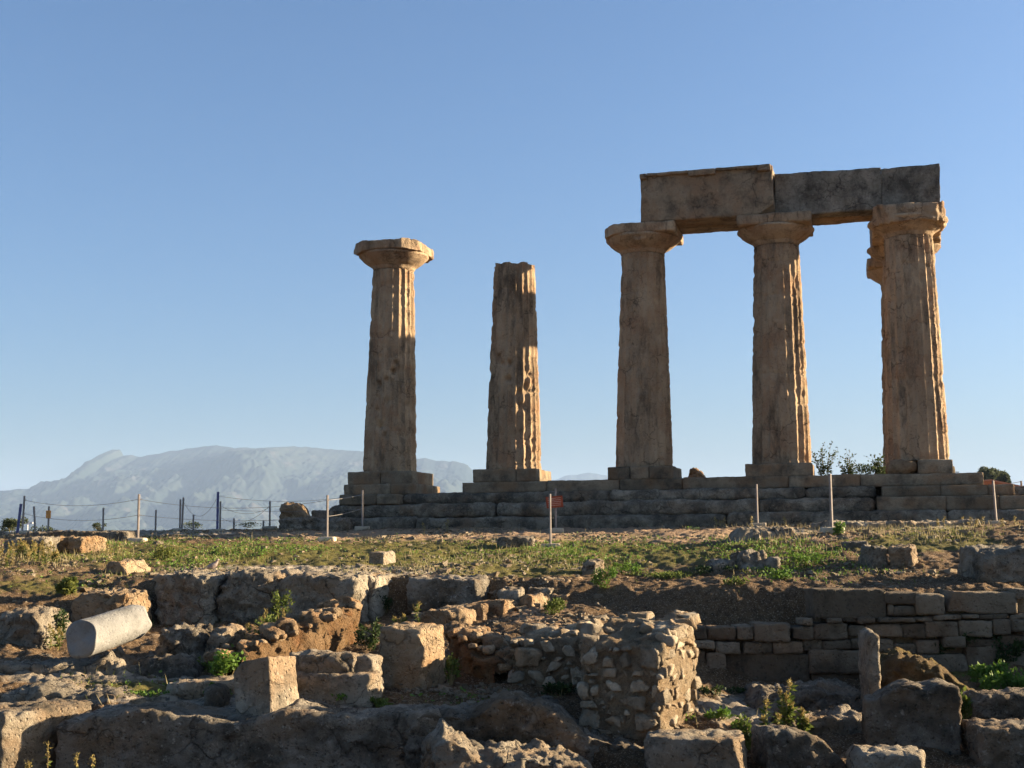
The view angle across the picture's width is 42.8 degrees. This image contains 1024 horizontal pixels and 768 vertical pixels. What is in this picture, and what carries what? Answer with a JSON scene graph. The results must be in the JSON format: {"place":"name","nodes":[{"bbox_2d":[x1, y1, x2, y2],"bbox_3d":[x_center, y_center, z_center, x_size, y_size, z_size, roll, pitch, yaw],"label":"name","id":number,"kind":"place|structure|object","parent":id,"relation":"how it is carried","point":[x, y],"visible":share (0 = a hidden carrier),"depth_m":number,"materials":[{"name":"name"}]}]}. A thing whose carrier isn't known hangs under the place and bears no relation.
{"place":"outdoors","nodes":[
{"label":"outdoors","id":0,"kind":"place"},
{"bbox_2d":[0,445,473,531],"bbox_3d":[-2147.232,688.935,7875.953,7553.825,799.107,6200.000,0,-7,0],"label":"mountain","id":1,"kind":"structure","parent":0,"point":[200,477],"depth_m":7596.61,"materials":[{"name":"grey stone"}]},
{"bbox_2d":[0,519,1023,767],"bbox_3d":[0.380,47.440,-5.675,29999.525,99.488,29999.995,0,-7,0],"label":"ground","id":2,"kind":"structure","parent":0,"point":[708,599],"depth_m":19.11,"materials":[{"name":"soil"}]},
{"bbox_2d":[0,515,28,531],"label":"bush","id":3,"kind":"object","parent":2,"relation":"on","point":[10,524],"visible":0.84,"depth_m":40.55,"materials":[{"name":"green plant"}]},
{"bbox_2d":[3,536,64,554],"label":"rock mass","id":4,"kind":"object","parent":2,"relation":"on","point":[38,539],"visible":0.31,"depth_m":25.10,"materials":[{"name":"grey stone"}]},
{"bbox_2d":[0,605,71,649],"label":"stone block","id":5,"kind":"structure","parent":2,"relation":"on","point":[25,626],"depth_m":16.77,"materials":[{"name":"grey stone"}]},
{"bbox_2d":[0,697,91,767],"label":"stone block","id":6,"kind":"structure","parent":2,"relation":"on","point":[27,729],"depth_m":12.75,"materials":[{"name":"grey stone"}]},
{"bbox_2d":[54,576,78,595],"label":"bush","id":7,"kind":"object","parent":2,"relation":"on","point":[67,586],"visible":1,"depth_m":18.86,"materials":[{"name":"green plant"}]},
{"bbox_2d":[0,646,137,675],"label":"rock mass","id":8,"kind":"object","parent":2,"relation":"on","point":[117,659],"visible":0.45,"depth_m":15.47,"materials":[{"name":"grey stone"}]},
{"bbox_2d":[66,605,151,658],"bbox_3d":[-4.910,2.995,15.897,0.457,0.449,1.080,-4,2,24],"label":"marble shaft","id":9,"kind":"object","parent":8,"relation":"on","point":[95,634],"visible":1,"depth_m":15.62,"materials":[{"name":"white stone"}]},
{"bbox_2d":[1,678,151,702],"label":"rock mass","id":10,"kind":"object","parent":2,"relation":"on","point":[60,688],"visible":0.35,"depth_m":14.09,"materials":[{"name":"grey stone"}]},
{"bbox_2d":[58,535,106,553],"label":"rock mass","id":11,"kind":"object","parent":2,"relation":"on","point":[78,544],"visible":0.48,"depth_m":25.67,"materials":[{"name":"stone"}]},
{"bbox_2d":[26,530,139,541],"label":"stone slab","id":12,"kind":"structure","parent":2,"relation":"on","point":[115,535],"depth_m":31.30,"materials":[{"name":"stone"}]},
{"bbox_2d":[71,588,151,622],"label":"stone block","id":13,"kind":"structure","parent":2,"relation":"on","point":[94,602],"depth_m":18.04,"materials":[{"name":"stone"}]},
{"bbox_2d":[104,558,150,575],"bbox_3d":[-6.247,3.052,21.321,0.616,0.419,0.795,-3,-7,20],"label":"boulder","id":14,"kind":"object","parent":2,"relation":"on","point":[127,565],"visible":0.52,"depth_m":21.11,"materials":[{"name":"stone"}]},
{"bbox_2d":[124,653,206,678],"bbox_3d":[-4.190,3.485,15.798,1.077,0.488,0.975,0,-7,0],"label":"rock mass","id":15,"kind":"object","parent":2,"relation":"on","point":[179,665],"visible":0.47,"depth_m":15.45,"materials":[{"name":"stone"}]},
{"bbox_2d":[157,622,212,661],"bbox_3d":[-4.053,3.401,16.530,0.759,0.752,1.255,0,-7,0],"label":"rock mass","id":16,"kind":"object","parent":2,"relation":"on","point":[182,637],"visible":0.45,"depth_m":16.07,"materials":[{"name":"stone"}]},
{"bbox_2d":[153,568,227,625],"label":"stone block","id":17,"kind":"structure","parent":2,"relation":"on","point":[188,597],"depth_m":18.93,"materials":[{"name":"grey stone"}]},
{"bbox_2d":[165,675,234,699],"bbox_3d":[-3.394,3.427,14.645,0.858,0.291,0.768,0,-7,0],"label":"rock mass","id":18,"kind":"object","parent":2,"relation":"on","point":[187,688],"visible":0.51,"depth_m":14.32,"materials":[{"name":"grey stone"}]},
{"bbox_2d":[204,683,230,706],"bbox_3d":[-3.148,3.333,13.894,0.259,0.302,0.361,0,-7,0],"label":"boulder","id":19,"kind":"object","parent":2,"relation":"on","point":[217,694],"visible":0.77,"depth_m":13.75,"materials":[{"name":"stone"}]},
{"bbox_2d":[205,623,245,666],"bbox_3d":[-3.588,3.316,16.276,0.293,0.642,0.560,9,-1,31],"label":"stone block","id":20,"kind":"object","parent":2,"relation":"on","point":[229,634],"depth_m":16.12,"materials":[{"name":"grey stone"}]},
{"bbox_2d":[208,649,248,676],"bbox_3d":[-3.260,3.242,14.979,0.471,0.409,0.355,0,-7,0],"label":"bush","id":21,"kind":"object","parent":2,"relation":"on","point":[220,665],"visible":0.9,"depth_m":14.92,"materials":[{"name":"green plant"}]},
{"bbox_2d":[54,697,441,767],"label":"bedrock ledge","id":22,"kind":"object","parent":2,"relation":"on","point":[304,732],"visible":0.88,"depth_m":12.78,"materials":[{"name":"stone"}]},
{"bbox_2d":[215,567,285,622],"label":"stone block","id":23,"kind":"structure","parent":2,"relation":"on","point":[245,595],"depth_m":18.98,"materials":[{"name":"grey stone"}]},
{"bbox_2d":[233,656,298,715],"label":"stone block","id":24,"kind":"structure","parent":2,"relation":"on","point":[265,685],"depth_m":13.21,"materials":[{"name":"grey stone"}]},
{"bbox_2d":[269,589,295,620],"bbox_3d":[-3.260,3.161,18.458,0.384,0.531,0.284,0,-7,0],"label":"bush","id":25,"kind":"object","parent":2,"relation":"on","point":[275,609],"visible":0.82,"depth_m":18.45,"materials":[{"name":"green plant"}]},
{"bbox_2d":[203,597,362,675],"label":"clay wall","id":26,"kind":"structure","parent":2,"relation":"on","point":[331,624],"depth_m":16.13,"materials":[{"name":"stone"}]},
{"bbox_2d":[279,515,354,530],"bbox_3d":[-5.638,4.093,37.839,2.041,0.589,1.721,-1,-7,3],"label":"rock mass","id":27,"kind":"object","parent":2,"relation":"on","point":[335,523],"visible":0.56,"depth_m":37.08,"materials":[{"name":"stone"}]},
{"bbox_2d":[279,502,309,519],"bbox_3d":[-6.189,3.837,37.715,1.002,0.880,0.890,-2,-7,10],"label":"boulder","id":28,"kind":"object","parent":27,"relation":"on","point":[293,510],"visible":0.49,"depth_m":37.45,"materials":[{"name":"stone"}]},
{"bbox_2d":[277,570,387,622],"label":"stone block","id":29,"kind":"structure","parent":2,"relation":"on","point":[311,590],"depth_m":18.95,"materials":[{"name":"grey stone"}]},
{"bbox_2d":[296,670,384,707],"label":"stone block","id":30,"kind":"structure","parent":2,"relation":"on","point":[359,689],"depth_m":13.63,"materials":[{"name":"grey stone"}]},
{"bbox_2d":[289,649,358,673],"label":"stone block","id":31,"kind":"structure","parent":30,"relation":"on","point":[314,661],"depth_m":13.81,"materials":[{"name":"grey stone"}]},
{"bbox_2d":[355,653,382,674],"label":"stone block","id":32,"kind":"structure","parent":30,"relation":"on","point":[368,662],"depth_m":13.88,"materials":[{"name":"grey stone"}]},
{"bbox_2d":[353,618,383,650],"bbox_3d":[-1.841,3.189,16.687,0.417,0.462,0.286,0,-7,0],"label":"bush","id":33,"kind":"object","parent":2,"relation":"on","point":[370,642],"visible":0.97,"depth_m":16.63,"materials":[{"name":"green plant"}]},
{"bbox_2d":[369,550,395,565],"bbox_3d":[-2.274,3.085,22.822,0.349,0.344,0.430,-4,-8,25],"label":"stone block","id":34,"kind":"object","parent":2,"relation":"on","point":[382,558],"depth_m":22.68,"materials":[{"name":"grey stone"}]},
{"bbox_2d":[367,573,405,620],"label":"stone block","id":35,"kind":"structure","parent":2,"relation":"on","point":[378,584],"depth_m":19.38,"materials":[{"name":"grey stone"}]},
{"bbox_2d":[378,621,445,689],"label":"stone block","id":36,"kind":"structure","parent":2,"relation":"on","point":[412,654],"depth_m":14.38,"materials":[{"name":"stone"}]},
{"bbox_2d":[406,574,489,613],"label":"stone block","id":37,"kind":"structure","parent":2,"relation":"on","point":[430,591],"depth_m":19.22,"materials":[{"name":"stone"}]},
{"bbox_2d":[420,603,476,624],"bbox_3d":[-0.795,3.297,18.070,0.712,0.478,0.967,-3,-7,22],"label":"wall stone","id":38,"kind":"object","parent":2,"relation":"on","point":[448,614],"visible":0.39,"depth_m":17.70,"materials":[{"name":"stone"}]},
{"bbox_2d":[443,652,461,684],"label":"bush","id":39,"kind":"object","parent":2,"relation":"on","point":[451,673],"visible":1,"depth_m":14.49,"materials":[{"name":"green plant"}]},
{"bbox_2d":[464,600,489,620],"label":"wall stone","id":40,"kind":"object","parent":2,"relation":"on","point":[481,609],"visible":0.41,"depth_m":18.03,"materials":[{"name":"stone"}]},
{"bbox_2d":[443,621,514,683],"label":"rubble wall","id":41,"kind":"structure","parent":2,"relation":"on","point":[481,651],"depth_m":15.02,"materials":[{"name":"stone"}]},
{"bbox_2d":[486,598,518,615],"bbox_3d":[-0.138,3.242,18.480,0.410,0.407,0.648,-4,-8,25],"label":"wall stone","id":42,"kind":"object","parent":2,"relation":"on","point":[501,606],"visible":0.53,"depth_m":18.25,"materials":[{"name":"stone"}]},
{"bbox_2d":[420,718,592,767],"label":"rock mass","id":43,"kind":"object","parent":2,"relation":"on","point":[444,744],"visible":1,"depth_m":11.99,"materials":[{"name":"grey stone"}]},
{"bbox_2d":[0,518,1020,727],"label":"dry grass","id":44,"kind":"structure","parent":2,"relation":"on","point":[810,531],"depth_m":24.27,"materials":[{"name":"plant"}]},
{"bbox_2d":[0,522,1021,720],"bbox_3d":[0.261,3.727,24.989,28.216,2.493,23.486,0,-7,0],"label":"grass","id":45,"kind":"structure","parent":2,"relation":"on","point":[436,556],"depth_m":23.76,"materials":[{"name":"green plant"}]},
{"bbox_2d":[497,586,524,604],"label":"wall stone","id":46,"kind":"object","parent":2,"relation":"on","point":[513,593],"visible":0.52,"depth_m":18.84,"materials":[{"name":"grey stone"}]},
{"bbox_2d":[0,522,1023,736],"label":"pebbles","id":47,"kind":"object","parent":2,"relation":"on","point":[442,688],"visible":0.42,"depth_m":21.98,"materials":[{"name":"stone"}]},
{"bbox_2d":[497,535,534,547],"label":"boulder","id":48,"kind":"object","parent":2,"relation":"on","point":[512,541],"visible":0.62,"depth_m":27.46,"materials":[{"name":"stone"}]},
{"bbox_2d":[403,689,644,767],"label":"bedrock ledge","id":49,"kind":"object","parent":2,"relation":"on","point":[520,716],"visible":0.62,"depth_m":12.75,"materials":[{"name":"stone"}]},
{"bbox_2d":[519,592,550,607],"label":"wall stone","id":50,"kind":"object","parent":2,"relation":"on","point":[528,600],"visible":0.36,"depth_m":18.59,"materials":[{"name":"stone"}]},
{"bbox_2d":[507,618,602,693],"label":"rubble wall","id":51,"kind":"structure","parent":2,"relation":"on","point":[543,653],"depth_m":14.30,"materials":[{"name":"stone"}]},
{"bbox_2d":[546,488,563,532],"bbox_3d":[1.125,3.346,34.345,0.473,1.205,0.364,0,-7,0],"label":"warning sign","id":52,"kind":"object","parent":2,"relation":"on","point":[556,501],"visible":0.84,"depth_m":34.31,"materials":[{"name":"metal"}]},
{"bbox_2d":[543,597,566,614],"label":"bush","id":53,"kind":"object","parent":2,"relation":"on","point":[551,605],"visible":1,"depth_m":17.84,"materials":[{"name":"green plant"}]},
{"bbox_2d":[541,680,576,696],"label":"bush","id":54,"kind":"object","parent":2,"relation":"on","point":[560,688],"visible":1,"depth_m":14.01,"materials":[{"name":"green plant"}]},
{"bbox_2d":[581,558,603,574],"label":"boulder","id":55,"kind":"object","parent":2,"relation":"on","point":[590,566],"visible":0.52,"depth_m":20.79,"materials":[{"name":"grey stone"}]},
{"bbox_2d":[590,566,617,588],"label":"bush","id":56,"kind":"object","parent":2,"relation":"on","point":[596,577],"visible":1,"depth_m":19.11,"materials":[{"name":"green plant"}]},
{"bbox_2d":[577,610,701,741],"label":"rubble pier","id":57,"kind":"structure","parent":2,"relation":"on","point":[641,679],"depth_m":13.20,"materials":[{"name":"stone"}]},
{"bbox_2d":[623,570,705,579],"bbox_3d":[2.403,2.977,20.349,0.984,0.175,0.954,-7,-9,42],"label":"bush","id":58,"kind":"object","parent":2,"relation":"on","point":[667,574],"visible":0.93,"depth_m":20.24,"materials":[{"name":"green plant"}]},
{"bbox_2d":[329,472,1023,529],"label":"stepped platform","id":59,"kind":"structure","parent":2,"relation":"on","point":[667,503],"depth_m":36.69,"materials":[{"name":"stone"}]},
{"bbox_2d":[348,471,432,485],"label":"plinth","id":60,"kind":"structure","parent":59,"relation":"on","point":[379,477],"depth_m":39.90,"materials":[{"name":"stone"}]},
{"bbox_2d":[354,238,433,471],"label":"stone column","id":61,"kind":"structure","parent":60,"relation":"on","point":[390,443],"depth_m":40.78,"materials":[{"name":"stone"}]},
{"bbox_2d":[473,468,550,482],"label":"plinth","id":62,"kind":"structure","parent":59,"relation":"on","point":[507,475],"depth_m":38.88,"materials":[{"name":"stone"}]},
{"bbox_2d":[486,261,540,468],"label":"stone column","id":63,"kind":"structure","parent":62,"relation":"on","point":[513,434],"depth_m":39.73,"materials":[{"name":"stone"}]},
{"bbox_2d":[608,466,681,479],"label":"plinth","id":64,"kind":"structure","parent":59,"relation":"on","point":[644,472],"depth_m":37.83,"materials":[{"name":"stone"}]},
{"bbox_2d":[605,220,683,466],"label":"stone column","id":65,"kind":"structure","parent":64,"relation":"on","point":[644,430],"depth_m":38.74,"materials":[{"name":"stone"}]},
{"bbox_2d":[640,164,774,227],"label":"architrave beam","id":66,"kind":"structure","parent":65,"relation":"on","point":[710,196],"depth_m":38.35,"materials":[{"name":"stone"}]},
{"bbox_2d":[679,224,738,233],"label":"architrave beam","id":67,"kind":"structure","parent":65,"relation":"on","point":[707,229],"depth_m":39.67,"materials":[{"name":"stone"}]},
{"bbox_2d":[745,462,814,475],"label":"plinth","id":68,"kind":"structure","parent":59,"relation":"on","point":[786,469],"depth_m":36.81,"materials":[{"name":"stone"}]},
{"bbox_2d":[736,210,813,463],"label":"stone column","id":69,"kind":"structure","parent":68,"relation":"on","point":[780,428],"depth_m":37.73,"materials":[{"name":"stone"}]},
{"bbox_2d":[774,187,871,225],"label":"architrave beam","id":70,"kind":"structure","parent":69,"relation":"on","point":[831,220],"depth_m":38.72,"materials":[{"name":"stone"}]},
{"bbox_2d":[774,168,881,218],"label":"architrave beam","id":71,"kind":"structure","parent":69,"relation":"on","point":[837,193],"depth_m":37.91,"materials":[{"name":"stone"}]},
{"bbox_2d":[811,440,837,474],"bbox_3d":[9.272,2.214,38.617,0.969,1.059,0.554,-4,-8,30],"label":"shrub","id":72,"kind":"object","parent":59,"relation":"on","point":[823,468],"visible":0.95,"depth_m":38.57,"materials":[{"name":"green plant"}]},
{"bbox_2d":[848,463,885,474],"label":"bush","id":73,"kind":"object","parent":59,"relation":"on","point":[873,468],"visible":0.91,"depth_m":38.07,"materials":[{"name":"green plant"}]},
{"bbox_2d":[885,459,952,473],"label":"plinth","id":74,"kind":"structure","parent":59,"relation":"on","point":[925,466],"depth_m":35.86,"materials":[{"name":"stone"}]},
{"bbox_2d":[867,200,949,461],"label":"stone column","id":75,"kind":"structure","parent":74,"relation":"on","point":[916,422],"depth_m":36.78,"materials":[{"name":"stone"}]},
{"bbox_2d":[881,163,939,204],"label":"architrave beam","id":76,"kind":"structure","parent":75,"relation":"on","point":[915,184],"depth_m":37.33,"materials":[{"name":"stone"}]},
{"bbox_2d":[644,728,746,767],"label":"stone block","id":77,"kind":"structure","parent":2,"relation":"on","point":[694,748],"depth_m":12.07,"materials":[{"name":"grey stone"}]},
{"bbox_2d":[704,705,734,719],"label":"bush","id":78,"kind":"object","parent":2,"relation":"on","point":[721,712],"visible":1,"depth_m":13.68,"materials":[{"name":"green plant"}]},
{"bbox_2d":[705,558,735,574],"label":"boulder","id":79,"kind":"object","parent":2,"relation":"on","point":[714,563],"visible":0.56,"depth_m":20.44,"materials":[{"name":"stone"}]},
{"bbox_2d":[733,712,751,751],"bbox_3d":[2.289,3.466,12.907,0.219,0.435,0.172,0,-7,0],"label":"bush","id":80,"kind":"object","parent":2,"relation":"on","point":[746,732],"visible":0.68,"depth_m":12.88,"materials":[{"name":"green plant"}]},
{"bbox_2d":[729,548,766,569],"bbox_3d":[3.783,2.866,20.796,0.553,0.495,0.773,0,-7,-5],"label":"boulder","id":81,"kind":"object","parent":2,"relation":"on","point":[751,558],"visible":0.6,"depth_m":20.49,"materials":[{"name":"stone"}]},
{"bbox_2d":[725,525,796,541],"bbox_3d":[4.821,2.961,25.292,1.335,0.439,1.471,0,-7,0],"label":"rock mass","id":82,"kind":"object","parent":2,"relation":"on","point":[738,534],"visible":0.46,"depth_m":24.74,"materials":[{"name":"grey stone"}]},
{"bbox_2d":[775,678,797,725],"bbox_3d":[2.849,3.317,13.517,0.254,0.549,0.210,1,-7,-14],"label":"weed","id":83,"kind":"object","parent":2,"relation":"on","point":[787,712],"visible":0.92,"depth_m":13.49,"materials":[{"name":"green plant"}]},
{"bbox_2d":[751,724,846,767],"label":"stone block","id":84,"kind":"structure","parent":2,"relation":"on","point":[778,746],"depth_m":12.21,"materials":[{"name":"stone"}]},
{"bbox_2d":[742,677,861,711],"bbox_3d":[3.486,3.804,15.625,1.504,0.499,1.512,0,-7,0],"label":"rock mass","id":85,"kind":"object","parent":2,"relation":"on","point":[820,693],"visible":0.49,"depth_m":15.10,"materials":[{"name":"stone"}]},
{"bbox_2d":[795,707,814,733],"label":"weed","id":86,"kind":"object","parent":2,"relation":"on","point":[805,725],"visible":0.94,"depth_m":13.41,"materials":[{"name":"green plant"}]},
{"bbox_2d":[768,704,861,734],"bbox_3d":[3.232,3.692,13.848,1.053,0.544,0.905,0,-7,-3],"label":"rock mass","id":87,"kind":"object","parent":2,"relation":"on","point":[843,719],"visible":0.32,"depth_m":13.54,"materials":[{"name":"stone"}]},
{"bbox_2d":[820,474,844,533],"bbox_3d":[5.963,2.258,24.401,0.411,1.154,0.375,0,-7,0],"label":"fence post","id":88,"kind":"object","parent":2,"relation":"on","point":[826,529],"visible":0.73,"depth_m":24.36,"materials":[{"name":"metal"}]},
{"bbox_2d":[694,588,1023,681],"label":"retaining wall","id":89,"kind":"structure","parent":2,"relation":"on","point":[808,649],"depth_m":16.74,"materials":[{"name":"stone"}]},
{"bbox_2d":[858,627,880,699],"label":"stone slab","id":90,"kind":"structure","parent":2,"relation":"on","point":[869,666],"depth_m":14.38,"materials":[{"name":"grey stone"}]},
{"bbox_2d":[858,544,887,567],"bbox_3d":[5.543,2.684,20.010,0.369,0.464,0.528,1,-7,-15],"label":"boulder","id":91,"kind":"object","parent":2,"relation":"on","point":[875,556],"visible":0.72,"depth_m":19.83,"materials":[{"name":"grey stone"}]},
{"bbox_2d":[845,744,925,767],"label":"stone block","id":92,"kind":"structure","parent":2,"relation":"on","point":[881,756],"depth_m":11.75,"materials":[{"name":"grey stone"}]},
{"bbox_2d":[810,519,979,529],"bbox_3d":[9.277,3.521,31.809,3.749,0.460,1.736,-1,-7,4],"label":"rock mass","id":93,"kind":"object","parent":2,"relation":"on","point":[921,523],"visible":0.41,"depth_m":31.09,"materials":[{"name":"grey stone"}]},
{"bbox_2d":[888,544,918,567],"bbox_3d":[5.967,2.674,19.919,0.441,0.479,0.532,-4,-8,25],"label":"boulder","id":94,"kind":"object","parent":2,"relation":"on","point":[902,554],"visible":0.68,"depth_m":19.73,"materials":[{"name":"grey stone"}]},
{"bbox_2d":[861,678,962,754],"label":"stone block","id":95,"kind":"structure","parent":2,"relation":"on","point":[903,712],"depth_m":12.97,"materials":[{"name":"stone"}]},
{"bbox_2d":[880,647,978,691],"bbox_3d":[4.973,3.579,15.643,1.290,0.780,1.677,-1,-7,6],"label":"earth mound","id":96,"kind":"object","parent":2,"relation":"on","point":[896,663],"visible":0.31,"depth_m":15.09,"materials":[{"name":"brown stone"}]},
{"bbox_2d":[959,685,972,719],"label":"bush","id":97,"kind":"object","parent":2,"relation":"on","point":[966,710],"visible":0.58,"depth_m":14.04,"materials":[{"name":"green plant"}]},
{"bbox_2d":[967,659,1011,682],"bbox_3d":[5.828,3.496,15.916,0.535,0.337,0.454,0,-7,0],"label":"bush","id":98,"kind":"object","parent":2,"relation":"on","point":[980,671],"visible":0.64,"depth_m":15.81,"materials":[{"name":"green plant"}]},
{"bbox_2d":[957,544,1023,582],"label":"stone block","id":99,"kind":"structure","parent":2,"relation":"on","point":[993,562],"depth_m":17.80,"materials":[{"name":"grey stone"}]},
{"bbox_2d":[960,717,1023,767],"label":"stone block","id":100,"kind":"structure","parent":2,"relation":"on","point":[993,743],"depth_m":12.54,"materials":[{"name":"stone"}]},
{"bbox_2d":[962,687,1023,719],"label":"stone block","id":101,"kind":"structure","parent":2,"relation":"on","point":[1004,704],"depth_m":13.98,"materials":[{"name":"stone"}]},
{"bbox_2d":[978,667,1023,689],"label":"bush","id":102,"kind":"object","parent":2,"relation":"on","point":[1002,680],"visible":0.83,"depth_m":15.31,"materials":[{"name":"green plant"}]},
{"bbox_2d":[988,634,1023,664],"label":"bush","id":103,"kind":"object","parent":2,"relation":"on","point":[1017,646],"visible":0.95,"depth_m":16.66,"materials":[{"name":"green plant"}]},
{"bbox_2d":[0,0,1023,490],"label":"sky","id":104,"kind":"structure","parent":0,"point":[189,189],"materials":[{"name":"blue"}]},
{"bbox_2d":[557,473,607,479],"bbox_3d":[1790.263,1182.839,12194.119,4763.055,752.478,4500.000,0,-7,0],"label":"ridge","id":105,"kind":"structure","parent":0,"point":[589,476],"depth_m":12391.94,"materials":[{"name":"grey stone"}]},
{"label":"plinth","id":106,"kind":"object","parent":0,"visible":0},
{"bbox_2d":[867,235,940,463],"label":"stone column","id":107,"kind":"structure","parent":106,"relation":"on","point":[875,250],"depth_m":40.76,"materials":[{"name":"stone"}]},
{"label":"plinth","id":108,"kind":"object","parent":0,"visible":0},
{"bbox_2d":[866,255,934,466],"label":"stone column","id":109,"kind":"structure","parent":108,"relation":"on","point":[874,268],"depth_m":44.30,"materials":[{"name":"stone"}]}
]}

